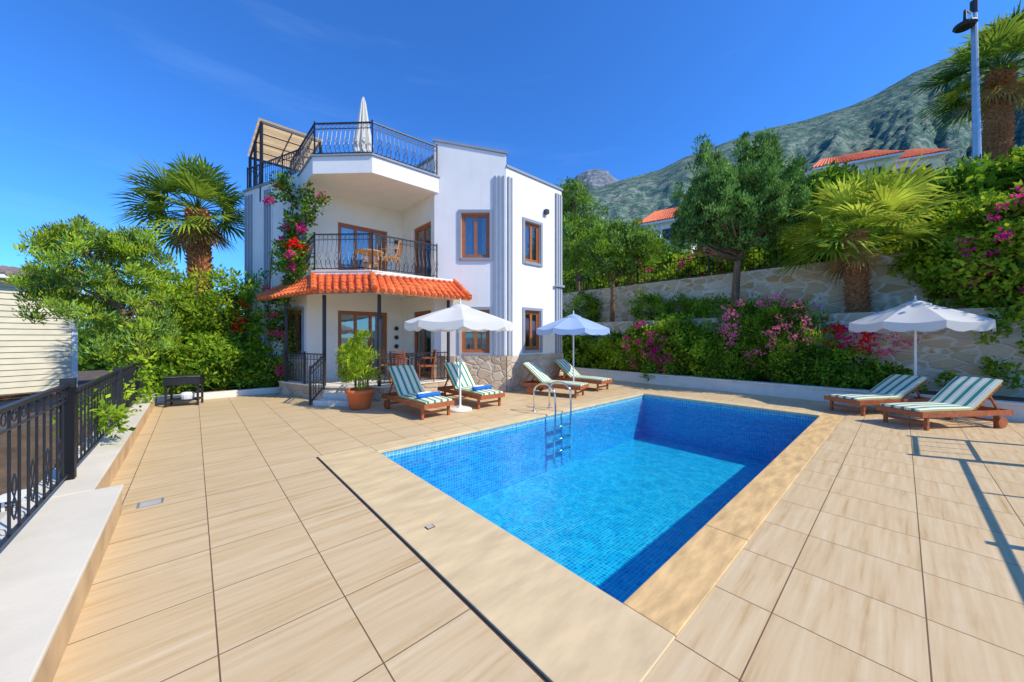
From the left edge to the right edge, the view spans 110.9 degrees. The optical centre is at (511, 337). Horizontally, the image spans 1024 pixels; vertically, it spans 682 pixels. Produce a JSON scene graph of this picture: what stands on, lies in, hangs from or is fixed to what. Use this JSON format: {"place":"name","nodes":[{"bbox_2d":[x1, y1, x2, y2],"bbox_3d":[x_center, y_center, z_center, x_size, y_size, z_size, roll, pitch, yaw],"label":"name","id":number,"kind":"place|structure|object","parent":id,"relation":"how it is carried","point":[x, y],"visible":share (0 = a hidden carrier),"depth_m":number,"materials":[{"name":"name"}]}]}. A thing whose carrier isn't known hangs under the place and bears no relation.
{"place":"outdoors","nodes":[
{"label":"outdoors","id":0,"kind":"place"},
{"bbox_2d":[0,511,6,518],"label":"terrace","id":1,"kind":"structure","parent":0,"point":[3,514],"depth_m":6.97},
{"bbox_2d":[0,392,55,400],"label":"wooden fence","id":2,"kind":"object","parent":1,"relation":"on","point":[14,397],"visible":0.02,"depth_m":10.79,"materials":[{"name":"brown wood"}]},
{"bbox_2d":[0,488,32,511],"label":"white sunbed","id":3,"kind":"object","parent":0,"point":[3,498],"visible":0.11,"depth_m":7.08,"materials":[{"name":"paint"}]},
{"bbox_2d":[0,365,1023,511],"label":"garden soil","id":4,"kind":"structure","parent":0,"point":[85,377],"depth_m":7.41,"materials":[{"name":"brown soil"}]},
{"bbox_2d":[1,214,184,390],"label":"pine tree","id":5,"kind":"object","parent":4,"relation":"on","point":[110,291],"visible":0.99,"depth_m":8.47,"materials":[{"name":"green plant"}]},
{"bbox_2d":[93,341,183,375],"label":"garden shrub","id":6,"kind":"object","parent":4,"relation":"on","point":[106,369],"depth_m":11.20,"materials":[{"name":"green plant"}]},
{"bbox_2d":[111,151,243,381],"bbox_3d":[-10.751,-2.350,11.920,3.857,7.741,3.862,0,0,-27],"label":"palm tree","id":7,"kind":"object","parent":4,"relation":"on","point":[196,234],"visible":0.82,"depth_m":11.59,"materials":[{"name":"green plant"}]},
{"bbox_2d":[130,260,268,385],"bbox_3d":[-9.278,-0.404,10.470,4.089,3.813,2.424,0,0,9],"label":"garden tree","id":8,"kind":"object","parent":4,"relation":"on","point":[214,299],"visible":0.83,"depth_m":10.18,"materials":[{"name":"green plant"}]},
{"bbox_2d":[107,282,292,399],"bbox_3d":[-9.339,-0.042,10.827,5.200,3.827,4.124,0,0,39],"label":"garden shrub","id":9,"kind":"object","parent":4,"relation":"on","point":[206,350],"visible":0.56,"depth_m":10.04,"materials":[{"name":"green plant"}]},
{"bbox_2d":[562,309,609,367],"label":"garden shrub","id":10,"kind":"object","parent":4,"relation":"on","point":[581,342],"visible":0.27,"depth_m":15.10,"materials":[{"name":"green plant"}]},
{"bbox_2d":[562,214,669,321],"bbox_3d":[4.717,-3.147,16.009,5.250,5.097,3.852,0,0,0],"label":"tree","id":11,"kind":"object","parent":4,"relation":"on","point":[605,247],"visible":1,"depth_m":15.28,"materials":[{"name":"green plant"}]},
{"bbox_2d":[588,311,737,377],"bbox_3d":[5.237,0.493,12.981,5.497,2.927,2.635,0,0,45],"label":"bougainvillea bush","id":12,"kind":"object","parent":4,"relation":"on","point":[670,335],"visible":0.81,"depth_m":12.21,"materials":[{"name":"green plant"}]},
{"bbox_2d":[562,287,800,321],"bbox_3d":[6.152,-1.376,14.761,9.568,2.233,2.332,0,0,45],"label":"garden shrub","id":13,"kind":"object","parent":4,"relation":"on","point":[703,307],"visible":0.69,"depth_m":14.68,"materials":[{"name":"green plant"}]},
{"bbox_2d":[666,127,819,311],"bbox_3d":[7.878,-4.058,12.515,4.775,6.935,3.703,0,0,0],"label":"pine tree","id":14,"kind":"object","parent":4,"relation":"on","point":[745,204],"visible":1,"depth_m":11.71,"materials":[{"name":"green plant"}]},
{"bbox_2d":[697,291,843,381],"bbox_3d":[7.449,0.244,10.745,3.575,3.238,2.813,0,0,28],"label":"oleander bush","id":15,"kind":"object","parent":4,"relation":"on","point":[774,324],"visible":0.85,"depth_m":10.17,"materials":[{"name":"green plant"}]},
{"bbox_2d":[562,249,992,321],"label":"retaining wall","id":16,"kind":"structure","parent":4,"relation":"on","point":[887,291],"depth_m":12.04,"materials":[{"name":"stone"}]},
{"bbox_2d":[562,242,808,292],"bbox_3d":[2.712,-2.830,19.440,0.060,0.860,21.060,0,0,-42],"label":"iron fence","id":17,"kind":"object","parent":16,"relation":"on","point":[709,274],"visible":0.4,"depth_m":14.49,"materials":[{"name":"metal"}]},
{"bbox_2d":[639,323,930,393],"bbox_3d":[7.260,0.647,10.518,6.779,2.076,2.020,0,0,44],"label":"garden shrub","id":18,"kind":"object","parent":4,"relation":"on","point":[822,371],"visible":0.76,"depth_m":9.30,"materials":[{"name":"green plant"}]},
{"bbox_2d":[563,306,1023,397],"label":"retaining wall","id":19,"kind":"structure","parent":4,"relation":"on","point":[957,353],"depth_m":8.58,"materials":[{"name":"stone"}]},
{"bbox_2d":[767,151,971,312],"bbox_3d":[10.092,-2.798,10.336,4.464,4.430,4.526,0,0,0],"label":"palm tree","id":20,"kind":"object","parent":4,"relation":"on","point":[876,194],"visible":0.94,"depth_m":9.79,"materials":[{"name":"green plant"}]},
{"bbox_2d":[823,298,1023,388],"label":"climbing plant","id":21,"kind":"object","parent":4,"relation":"on","point":[988,367],"visible":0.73,"depth_m":7.88,"materials":[{"name":"green plant"}]},
{"bbox_2d":[881,179,1023,337],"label":"bougainvillea bush","id":22,"kind":"object","parent":4,"relation":"on","point":[994,231],"visible":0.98,"depth_m":8.21,"materials":[{"name":"green plant"}]},
{"bbox_2d":[0,0,1023,328],"label":"sky","id":23,"kind":"structure","parent":0,"point":[90,90],"materials":[{"name":"blue"}]},
{"bbox_2d":[52,369,1023,681],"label":"terrace paving","id":24,"kind":"structure","parent":0,"point":[260,543],"depth_m":2.44,"materials":[{"name":"tile"}]},
{"bbox_2d":[0,394,156,681],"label":"parapet wall","id":25,"kind":"structure","parent":24,"relation":"on","point":[53,551],"depth_m":2.19,"materials":[{"name":"paint"}]},
{"bbox_2d":[0,362,142,550],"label":"iron fence","id":26,"kind":"object","parent":25,"relation":"on","point":[69,393],"visible":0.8,"depth_m":3.14,"materials":[{"name":"black metal"}]},
{"bbox_2d":[53,350,158,439],"bbox_3d":[-6.527,0.933,5.738,0.915,1.362,4.736,0,0,-42],"label":"fence plant","id":27,"kind":"object","parent":25,"relation":"on","point":[118,415],"visible":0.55,"depth_m":4.64,"materials":[{"name":"green plant"}]},
{"bbox_2d":[161,374,205,407],"bbox_3d":[-7.750,1.242,8.350,0.680,0.715,0.480,0,0,-29],"label":"barbecue grill","id":28,"kind":"object","parent":24,"relation":"on","point":[182,379],"visible":1,"depth_m":8.25,"materials":[{"name":"black metal"}]},
{"bbox_2d":[157,387,278,402],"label":"garden curb","id":29,"kind":"structure","parent":24,"relation":"on","point":[230,393],"depth_m":9.52,"materials":[{"name":"stone"}]},
{"bbox_2d":[335,329,384,409],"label":"potted plant","id":30,"kind":"object","parent":24,"relation":"on","point":[353,355],"visible":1,"depth_m":7.79,"materials":[{"name":"green plant"}]},
{"bbox_2d":[278,374,451,405],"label":"porch floor","id":31,"kind":"structure","parent":24,"relation":"on","point":[332,393],"depth_m":9.21,"materials":[{"name":"white tile"}]},
{"bbox_2d":[284,294,449,404],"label":"porch posts","id":32,"kind":"object","parent":31,"relation":"on","point":[322,365],"visible":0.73,"depth_m":8.96,"materials":[{"name":"black metal"}]},
{"bbox_2d":[376,349,396,380],"bbox_3d":[-3.653,0.789,10.309,0.540,0.883,0.485,0,0,10],"label":"garden chair","id":33,"kind":"object","parent":31,"relation":"on","point":[386,364],"visible":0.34,"depth_m":10.41,"materials":[{"name":"wood"}]},
{"bbox_2d":[389,351,411,383],"bbox_3d":[-3.000,0.789,9.450,0.501,0.883,0.548,0,0,0],"label":"garden chair","id":34,"kind":"object","parent":31,"relation":"on","point":[400,359],"visible":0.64,"depth_m":9.25,"materials":[{"name":"brown wood"}]},
{"bbox_2d":[395,354,423,364],"bbox_3d":[-3.000,0.871,10.200,0.900,0.742,0.900,0,0,0],"label":"round table","id":35,"kind":"object","parent":31,"relation":"on","point":[409,355],"visible":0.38,"depth_m":10.18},
{"bbox_2d":[417,349,436,380],"bbox_3d":[-2.400,0.789,10.020,0.540,0.883,0.485,0,0,-21],"label":"garden chair","id":36,"kind":"object","parent":31,"relation":"on","point":[431,365],"visible":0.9,"depth_m":9.90,"materials":[{"name":"brown wood"}]},
{"bbox_2d":[244,142,562,391],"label":"walls","id":37,"kind":"structure","parent":24,"relation":"on","point":[393,198],"depth_m":10.51,"materials":[{"name":"paint"}]},
{"bbox_2d":[248,118,322,201],"bbox_3d":[-8.335,-5.612,12.883,1.860,2.625,3.100,0,0,-42],"label":"roof pergola","id":38,"kind":"object","parent":37,"relation":"on","point":[271,140],"visible":0.6,"depth_m":12.29,"materials":[{"name":"beige metal"}]},
{"bbox_2d":[249,165,330,385],"bbox_3d":[-6.181,-1.765,9.844,3.117,6.345,1.145,0,0,30],"label":"climbing bougainvillea","id":39,"kind":"object","parent":37,"relation":"attached to","point":[294,248],"visible":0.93,"depth_m":9.85,"materials":[{"name":"green plant"}]},
{"bbox_2d":[247,120,437,277],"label":"balcony railings","id":40,"kind":"object","parent":37,"relation":"on","point":[293,166],"visible":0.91,"depth_m":9.49,"materials":[{"name":"black metal"}]},
{"bbox_2d":[352,97,373,151],"bbox_3d":[-4.300,-5.675,10.200,0.580,2.550,0.580,0,0,0],"label":"closed parasol","id":41,"kind":"object","parent":37,"relation":"on","point":[363,115],"visible":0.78,"depth_m":10.09,"materials":[{"name":"white fabric"}]},
{"bbox_2d":[257,271,471,300],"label":"porch roof","id":42,"kind":"structure","parent":37,"relation":"attached to","point":[310,283],"depth_m":9.05,"materials":[{"name":"tile"}]},
{"bbox_2d":[355,249,383,269],"bbox_3d":[-4.000,-2.065,9.900,0.760,0.671,0.760,0,0,0],"label":"round table","id":43,"kind":"object","parent":37,"relation":"on","point":[368,252],"visible":0.66,"depth_m":9.87,"materials":[{"name":"wood"}]},
{"bbox_2d":[361,255,379,270],"bbox_3d":[-4.216,-2.181,10.552,0.485,0.883,0.540,0,0,-17],"label":"wicker chair","id":44,"kind":"object","parent":37,"relation":"on","point":[375,264],"visible":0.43,"depth_m":10.58,"materials":[{"name":"beige wicker"}]},
{"bbox_2d":[381,241,401,272],"bbox_3d":[-3.296,-2.181,9.754,0.540,0.883,0.485,0,0,-4],"label":"wicker chair","id":45,"kind":"object","parent":37,"relation":"on","point":[385,259],"visible":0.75,"depth_m":9.61,"materials":[{"name":"beige wicker"}]},
{"bbox_2d":[243,138,564,356],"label":"trim","id":46,"kind":"structure","parent":37,"relation":"attached to","point":[499,251],"depth_m":10.50,"materials":[{"name":"white paint"}]},
{"bbox_2d":[287,213,538,377],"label":"windows","id":47,"kind":"structure","parent":37,"relation":"attached to","point":[347,324],"depth_m":11.05,"materials":[{"name":"brown wood"}]},
{"bbox_2d":[394,209,548,347],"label":"wall ornaments","id":48,"kind":"object","parent":37,"relation":"attached to","point":[546,211],"depth_m":11.83},
{"bbox_2d":[381,365,454,419],"bbox_3d":[-2.082,1.123,7.631,0.750,0.955,1.900,0,0,-44],"label":"sun lounger","id":49,"kind":"object","parent":24,"relation":"on","point":[407,385],"visible":1,"depth_m":7.65,"materials":[{"name":"white fabric"}]},
{"bbox_2d":[404,299,512,411],"bbox_3d":[-1.140,0.366,7.750,2.206,2.453,2.205,0,0,11],"label":"parasol","id":50,"kind":"object","parent":24,"relation":"on","point":[460,317],"visible":0.99,"depth_m":7.07,"materials":[{"name":"white fabric"}]},
{"bbox_2d":[437,362,504,408],"bbox_3d":[-1.048,1.123,8.663,0.750,0.955,1.900,0,0,-41],"label":"sun lounger","id":51,"kind":"object","parent":24,"relation":"on","point":[470,388],"visible":0.9,"depth_m":8.65,"materials":[{"name":"fabric"}]},
{"bbox_2d":[532,381,571,463],"bbox_3d":[0.858,1.780,7.619,0.600,1.640,0.680,0,0,-42],"label":"pool ladder","id":52,"kind":"object","parent":24,"relation":"on","point":[561,437],"visible":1,"depth_m":7.50,"materials":[{"name":"silver metal"}]},
{"bbox_2d":[521,362,588,397],"bbox_3d":[1.193,1.161,9.890,1.751,0.879,0.750,0,0,30],"label":"sun lounger","id":53,"kind":"object","parent":24,"relation":"on","point":[537,373],"visible":0.82,"depth_m":9.85,"materials":[{"name":"brown wood"}]},
{"bbox_2d":[536,310,609,389],"bbox_3d":[1.899,0.377,10.901,2.168,2.433,2.164,0,0,17],"label":"parasol","id":54,"kind":"object","parent":24,"relation":"on","point":[573,324],"visible":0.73,"depth_m":10.17,"materials":[{"name":"white fabric"}]},
{"bbox_2d":[318,391,842,681],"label":"pool coping","id":55,"kind":"object","parent":24,"relation":"on","point":[548,619],"visible":0.93,"depth_m":2.46,"materials":[{"name":"stone"}]},
{"bbox_2d":[553,359,612,391],"bbox_3d":[2.205,1.161,11.142,1.751,0.879,0.750,0,0,43],"label":"sun lounger","id":56,"kind":"object","parent":24,"relation":"on","point":[565,366],"visible":0.81,"depth_m":11.08,"materials":[{"name":"fabric"}]},
{"bbox_2d":[381,395,817,602],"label":"swimming pool","id":57,"kind":"structure","parent":24,"relation":"in","point":[621,507],"depth_m":6.51,"materials":[{"name":"liquid"}]},
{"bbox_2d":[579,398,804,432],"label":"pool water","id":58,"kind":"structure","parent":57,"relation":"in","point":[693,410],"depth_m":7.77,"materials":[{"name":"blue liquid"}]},
{"bbox_2d":[563,367,1023,421],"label":"garden curb","id":59,"kind":"structure","parent":24,"relation":"on","point":[808,392],"depth_m":9.94,"materials":[{"name":"stone"}]},
{"bbox_2d":[824,374,931,415],"bbox_3d":[7.886,1.216,7.612,1.900,0.769,0.750,0,0,-10],"label":"sun lounger","id":60,"kind":"object","parent":24,"relation":"on","point":[895,388],"visible":0.87,"depth_m":7.47,"materials":[{"name":"white fabric"}]},
{"bbox_2d":[849,295,995,393],"bbox_3d":[9.153,0.317,8.002,2.194,2.553,2.185,0,0,0],"label":"parasol","id":61,"kind":"object","parent":24,"relation":"on","point":[915,315],"visible":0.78,"depth_m":7.49,"materials":[{"name":"white fabric"}]},
{"bbox_2d":[876,376,1013,430],"bbox_3d":[7.893,1.171,6.464,1.900,0.858,0.750,0,0,-7],"label":"sun lounger","id":62,"kind":"object","parent":24,"relation":"on","point":[959,396],"visible":1,"depth_m":6.31,"materials":[{"name":"white fabric"}]},
{"bbox_2d":[563,169,618,198],"bbox_3d":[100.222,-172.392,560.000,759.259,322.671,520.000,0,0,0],"label":"mountain","id":63,"kind":"structure","parent":0,"point":[596,178],"depth_m":655.53,"materials":[{"name":"grey stone"}]},
{"bbox_2d":[562,21,1023,252],"bbox_3d":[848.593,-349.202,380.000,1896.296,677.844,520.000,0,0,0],"label":"mountain","id":64,"kind":"structure","parent":0,"point":[883,120],"depth_m":360.88,"materials":[{"name":"grey stone"}]},
{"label":"hillside","id":65,"kind":"structure","parent":0,"visible":0},
{"bbox_2d":[555,175,615,291],"bbox_3d":[3.891,-4.747,19.443,3.876,8.302,3.630,0,0,-26],"label":"pine tree","id":66,"kind":"object","parent":65,"relation":"on","point":[571,202],"visible":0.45,"depth_m":19.03,"materials":[{"name":"green plant"}]},
{"bbox_2d":[638,207,697,253],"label":"hillside house","id":67,"kind":"structure","parent":65,"relation":"on","point":[663,219],"depth_m":28.78,"materials":[{"name":"tile"}]},
{"bbox_2d":[562,220,949,292],"bbox_3d":[7.536,-2.783,16.946,4.011,2.634,29.626,0,0,-41],"label":"hedge","id":68,"kind":"object","parent":65,"relation":"on","point":[601,282],"visible":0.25,"depth_m":14.73,"materials":[{"name":"green plant"}]},
{"bbox_2d":[562,157,971,278],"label":"hillside bushes","id":69,"kind":"object","parent":65,"relation":"on","point":[831,173],"visible":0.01,"depth_m":25.20,"materials":[{"name":"green plant"}]},
{"bbox_2d":[562,145,1023,289],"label":"hedge","id":70,"kind":"object","parent":65,"relation":"on","point":[986,173],"visible":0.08,"depth_m":11.81,"materials":[{"name":"green plant"}]},
{"bbox_2d":[807,150,904,219],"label":"hillside house","id":71,"kind":"structure","parent":65,"relation":"on","point":[867,158],"depth_m":28.44,"materials":[{"name":"tile"}]},
{"bbox_2d":[891,148,950,173],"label":"hillside house","id":72,"kind":"structure","parent":65,"relation":"on","point":[930,154],"depth_m":29.21,"materials":[{"name":"tile"}]},
{"bbox_2d":[902,0,1023,160],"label":"palm tree","id":73,"kind":"object","parent":65,"relation":"on","point":[1002,94],"visible":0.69,"depth_m":13.80,"materials":[{"name":"green plant"}]},
{"bbox_2d":[952,0,981,162],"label":"street lamp","id":74,"kind":"object","parent":65,"relation":"on","point":[966,24],"visible":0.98,"depth_m":12.95,"materials":[{"name":"silver metal"}]},
{"bbox_3d":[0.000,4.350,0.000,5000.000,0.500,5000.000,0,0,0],"label":"ground","id":75,"kind":"structure","parent":0,"visible":0},
{"bbox_2d":[0,265,95,394],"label":"neighbour house","id":76,"kind":"structure","parent":75,"relation":"on","point":[37,357],"depth_m":12.29,"materials":[{"name":"beige wood"}]},
{"bbox_2d":[78,323,243,370],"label":"distant trees","id":77,"kind":"object","parent":75,"relation":"on","point":[84,363],"visible":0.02,"depth_m":27.10,"materials":[{"name":"green plant"}]}
]}

